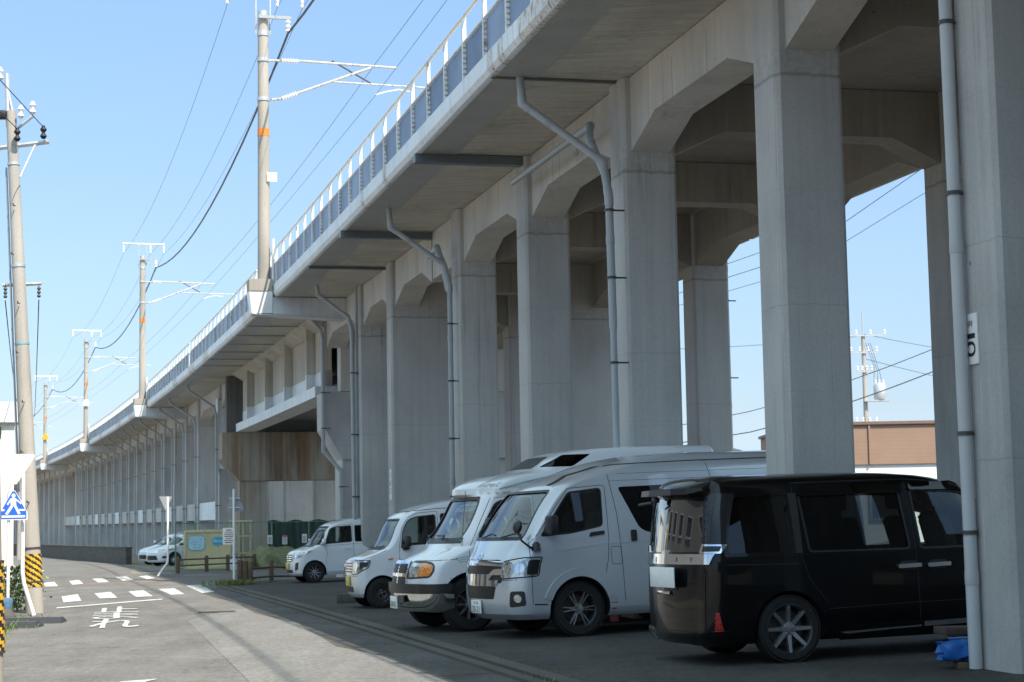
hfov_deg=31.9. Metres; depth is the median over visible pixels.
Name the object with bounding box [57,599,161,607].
stop line
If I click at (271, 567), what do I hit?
wooden fence
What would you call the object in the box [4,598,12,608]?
plant pot
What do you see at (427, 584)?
camper van
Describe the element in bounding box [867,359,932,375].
power line
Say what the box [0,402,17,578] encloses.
house
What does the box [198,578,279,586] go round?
corner weeds
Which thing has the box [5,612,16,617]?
edging stone
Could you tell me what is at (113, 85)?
sky
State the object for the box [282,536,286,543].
notice board
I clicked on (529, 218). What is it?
railway viaduct
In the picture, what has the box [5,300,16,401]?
power line
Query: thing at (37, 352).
power line
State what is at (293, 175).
messenger wire
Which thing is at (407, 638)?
kerb weeds
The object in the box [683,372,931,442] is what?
telephone cable
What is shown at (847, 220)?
power line
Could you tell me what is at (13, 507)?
crossing sign
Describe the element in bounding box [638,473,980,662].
minivan
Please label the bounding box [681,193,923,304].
power line
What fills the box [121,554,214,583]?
verge
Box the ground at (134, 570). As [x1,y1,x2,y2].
[131,567,148,573]
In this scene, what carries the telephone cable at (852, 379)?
attached to the utility pole
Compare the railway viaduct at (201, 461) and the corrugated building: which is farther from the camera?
the railway viaduct at (201, 461)
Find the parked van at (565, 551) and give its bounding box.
[466,450,766,636]
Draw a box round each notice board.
[223,528,234,543]
[268,535,271,543]
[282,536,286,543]
[302,534,306,542]
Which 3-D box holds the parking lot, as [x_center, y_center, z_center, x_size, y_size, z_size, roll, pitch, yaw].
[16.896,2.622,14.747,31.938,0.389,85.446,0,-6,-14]
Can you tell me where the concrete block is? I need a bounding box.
[336,593,356,602]
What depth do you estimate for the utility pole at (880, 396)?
94.11 m
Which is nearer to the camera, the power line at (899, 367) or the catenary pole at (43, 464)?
the power line at (899, 367)
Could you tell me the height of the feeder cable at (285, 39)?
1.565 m
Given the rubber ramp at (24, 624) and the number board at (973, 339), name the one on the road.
the rubber ramp at (24, 624)
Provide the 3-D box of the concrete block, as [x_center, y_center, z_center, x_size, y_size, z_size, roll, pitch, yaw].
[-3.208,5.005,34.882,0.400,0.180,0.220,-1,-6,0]
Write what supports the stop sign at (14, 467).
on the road
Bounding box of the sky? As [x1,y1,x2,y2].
[0,0,933,459]
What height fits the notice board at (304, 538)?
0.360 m
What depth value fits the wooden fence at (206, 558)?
68.22 m
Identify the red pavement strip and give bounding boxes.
[44,580,170,586]
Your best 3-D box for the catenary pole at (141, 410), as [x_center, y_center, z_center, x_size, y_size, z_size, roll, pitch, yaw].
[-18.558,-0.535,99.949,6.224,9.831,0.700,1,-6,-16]
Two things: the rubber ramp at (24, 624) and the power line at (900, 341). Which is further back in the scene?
the power line at (900, 341)
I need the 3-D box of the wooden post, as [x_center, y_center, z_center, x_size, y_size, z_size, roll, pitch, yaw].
[-7.392,6.430,49.631,0.432,0.720,0.183,0,-6,-8]
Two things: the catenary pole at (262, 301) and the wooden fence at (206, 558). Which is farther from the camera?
the wooden fence at (206, 558)
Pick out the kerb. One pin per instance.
(486, 659)
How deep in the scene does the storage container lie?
72.57 m
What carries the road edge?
on the road
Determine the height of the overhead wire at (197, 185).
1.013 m
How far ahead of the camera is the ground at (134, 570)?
73.62 m
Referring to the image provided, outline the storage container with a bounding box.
[184,529,230,569]
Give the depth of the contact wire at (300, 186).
62.84 m
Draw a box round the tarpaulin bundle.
[934,637,968,668]
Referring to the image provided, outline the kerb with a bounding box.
[218,586,583,681]
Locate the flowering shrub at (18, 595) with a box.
[4,565,51,610]
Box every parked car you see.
[138,532,182,564]
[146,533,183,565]
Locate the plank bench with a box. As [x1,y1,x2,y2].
[933,625,967,661]
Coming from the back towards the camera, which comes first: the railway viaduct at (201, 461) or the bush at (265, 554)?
the railway viaduct at (201, 461)
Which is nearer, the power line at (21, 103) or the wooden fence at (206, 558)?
the power line at (21, 103)
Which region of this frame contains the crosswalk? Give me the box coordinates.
[44,575,213,601]
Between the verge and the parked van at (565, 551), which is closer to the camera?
the parked van at (565, 551)
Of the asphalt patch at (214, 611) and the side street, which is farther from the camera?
the side street
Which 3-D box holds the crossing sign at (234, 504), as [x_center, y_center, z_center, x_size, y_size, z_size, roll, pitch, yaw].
[-8.373,5.867,54.242,0.500,2.770,0.126,0,-6,-15]
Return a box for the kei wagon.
[286,518,367,582]
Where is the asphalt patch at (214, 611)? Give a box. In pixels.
[198,610,234,612]
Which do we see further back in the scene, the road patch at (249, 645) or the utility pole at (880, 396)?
the utility pole at (880, 396)
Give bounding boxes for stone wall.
[13,544,132,564]
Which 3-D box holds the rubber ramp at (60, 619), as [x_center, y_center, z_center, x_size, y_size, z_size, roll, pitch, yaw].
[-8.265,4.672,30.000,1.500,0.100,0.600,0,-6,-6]
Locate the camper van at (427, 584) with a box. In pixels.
[389,445,713,631]
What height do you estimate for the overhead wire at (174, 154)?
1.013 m
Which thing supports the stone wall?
on the ground at (134, 570)
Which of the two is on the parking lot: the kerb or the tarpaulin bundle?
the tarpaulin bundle
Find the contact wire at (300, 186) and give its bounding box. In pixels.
[52,0,446,421]
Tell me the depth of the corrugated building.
53.43 m
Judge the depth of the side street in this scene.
62.23 m
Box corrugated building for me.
[758,420,936,541]
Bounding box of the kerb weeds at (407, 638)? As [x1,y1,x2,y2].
[247,592,571,680]
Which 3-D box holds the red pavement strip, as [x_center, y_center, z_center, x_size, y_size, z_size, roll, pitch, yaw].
[-11.810,7.356,54.517,1.259,0.034,7.271,-4,-7,29]
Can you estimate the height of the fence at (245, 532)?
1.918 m
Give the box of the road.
[3,556,249,681]
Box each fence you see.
[175,521,334,569]
[176,554,255,573]
[253,560,293,580]
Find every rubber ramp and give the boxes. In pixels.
[5,616,66,622]
[7,621,43,627]
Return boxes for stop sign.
[0,454,35,615]
[157,496,171,575]
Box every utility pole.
[0,67,49,612]
[0,486,4,681]
[17,418,33,559]
[850,311,889,421]
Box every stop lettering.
[92,606,138,627]
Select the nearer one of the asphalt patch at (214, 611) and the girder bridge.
the asphalt patch at (214, 611)
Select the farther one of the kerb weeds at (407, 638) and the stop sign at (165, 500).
the stop sign at (165, 500)
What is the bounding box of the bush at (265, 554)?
[246,545,294,568]
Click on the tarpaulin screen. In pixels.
(330, 538)
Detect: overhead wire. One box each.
[32,0,281,403]
[41,0,307,401]
[43,1,228,379]
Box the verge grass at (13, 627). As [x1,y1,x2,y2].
[5,613,49,642]
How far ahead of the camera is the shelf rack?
74.84 m
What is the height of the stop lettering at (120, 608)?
0.042 m
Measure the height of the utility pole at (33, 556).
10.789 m
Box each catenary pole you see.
[35,376,83,470]
[72,330,150,452]
[123,243,233,419]
[225,0,424,321]
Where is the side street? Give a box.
[139,569,335,582]
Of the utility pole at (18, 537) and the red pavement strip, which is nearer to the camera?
the red pavement strip
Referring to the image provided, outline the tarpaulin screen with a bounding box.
[267,519,335,548]
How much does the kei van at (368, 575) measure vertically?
1.927 m
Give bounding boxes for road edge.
[203,588,519,681]
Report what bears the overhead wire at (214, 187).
attached to the catenary pole at (262, 301)
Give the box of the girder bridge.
[189,269,337,431]
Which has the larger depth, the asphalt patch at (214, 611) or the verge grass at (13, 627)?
the asphalt patch at (214, 611)
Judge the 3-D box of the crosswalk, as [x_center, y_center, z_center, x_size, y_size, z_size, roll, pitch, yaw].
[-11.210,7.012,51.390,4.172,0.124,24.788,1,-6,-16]
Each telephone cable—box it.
[683,349,931,424]
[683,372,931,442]
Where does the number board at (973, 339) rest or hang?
attached to the railway viaduct at (529, 218)
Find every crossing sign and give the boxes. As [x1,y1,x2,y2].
[1,490,27,597]
[227,489,242,578]
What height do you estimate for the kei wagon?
1.722 m
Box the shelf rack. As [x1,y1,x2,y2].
[229,520,252,560]
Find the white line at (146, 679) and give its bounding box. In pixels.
[121,584,200,681]
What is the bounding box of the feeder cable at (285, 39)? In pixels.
[33,0,314,416]
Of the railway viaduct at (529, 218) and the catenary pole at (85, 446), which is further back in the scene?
the catenary pole at (85, 446)
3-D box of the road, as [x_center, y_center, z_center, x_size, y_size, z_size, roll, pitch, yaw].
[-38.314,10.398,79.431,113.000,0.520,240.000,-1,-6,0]
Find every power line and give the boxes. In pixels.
[0,80,42,126]
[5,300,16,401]
[34,300,38,416]
[680,170,919,292]
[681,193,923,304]
[865,334,929,346]
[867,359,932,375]
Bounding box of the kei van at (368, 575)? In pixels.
[344,499,451,608]
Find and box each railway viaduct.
[13,342,335,560]
[257,0,1023,673]
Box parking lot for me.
[223,577,1023,681]
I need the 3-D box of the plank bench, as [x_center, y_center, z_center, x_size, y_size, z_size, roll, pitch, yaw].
[4.533,2.835,16.793,1.100,0.338,0.300,0,-6,-9]
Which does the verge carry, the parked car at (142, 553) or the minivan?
the parked car at (142, 553)
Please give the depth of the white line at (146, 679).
17.58 m
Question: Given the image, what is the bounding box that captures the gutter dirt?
[293,605,548,681]
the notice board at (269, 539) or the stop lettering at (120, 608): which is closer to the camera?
the stop lettering at (120, 608)
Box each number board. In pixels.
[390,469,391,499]
[967,312,979,364]
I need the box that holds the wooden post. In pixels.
[237,560,252,583]
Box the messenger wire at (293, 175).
[43,0,422,419]
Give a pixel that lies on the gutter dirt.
(446, 650)
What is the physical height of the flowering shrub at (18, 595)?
0.941 m
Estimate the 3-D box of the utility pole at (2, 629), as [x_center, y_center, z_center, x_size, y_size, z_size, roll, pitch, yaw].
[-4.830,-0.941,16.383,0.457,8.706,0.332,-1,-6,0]
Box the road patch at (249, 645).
[188,609,447,681]

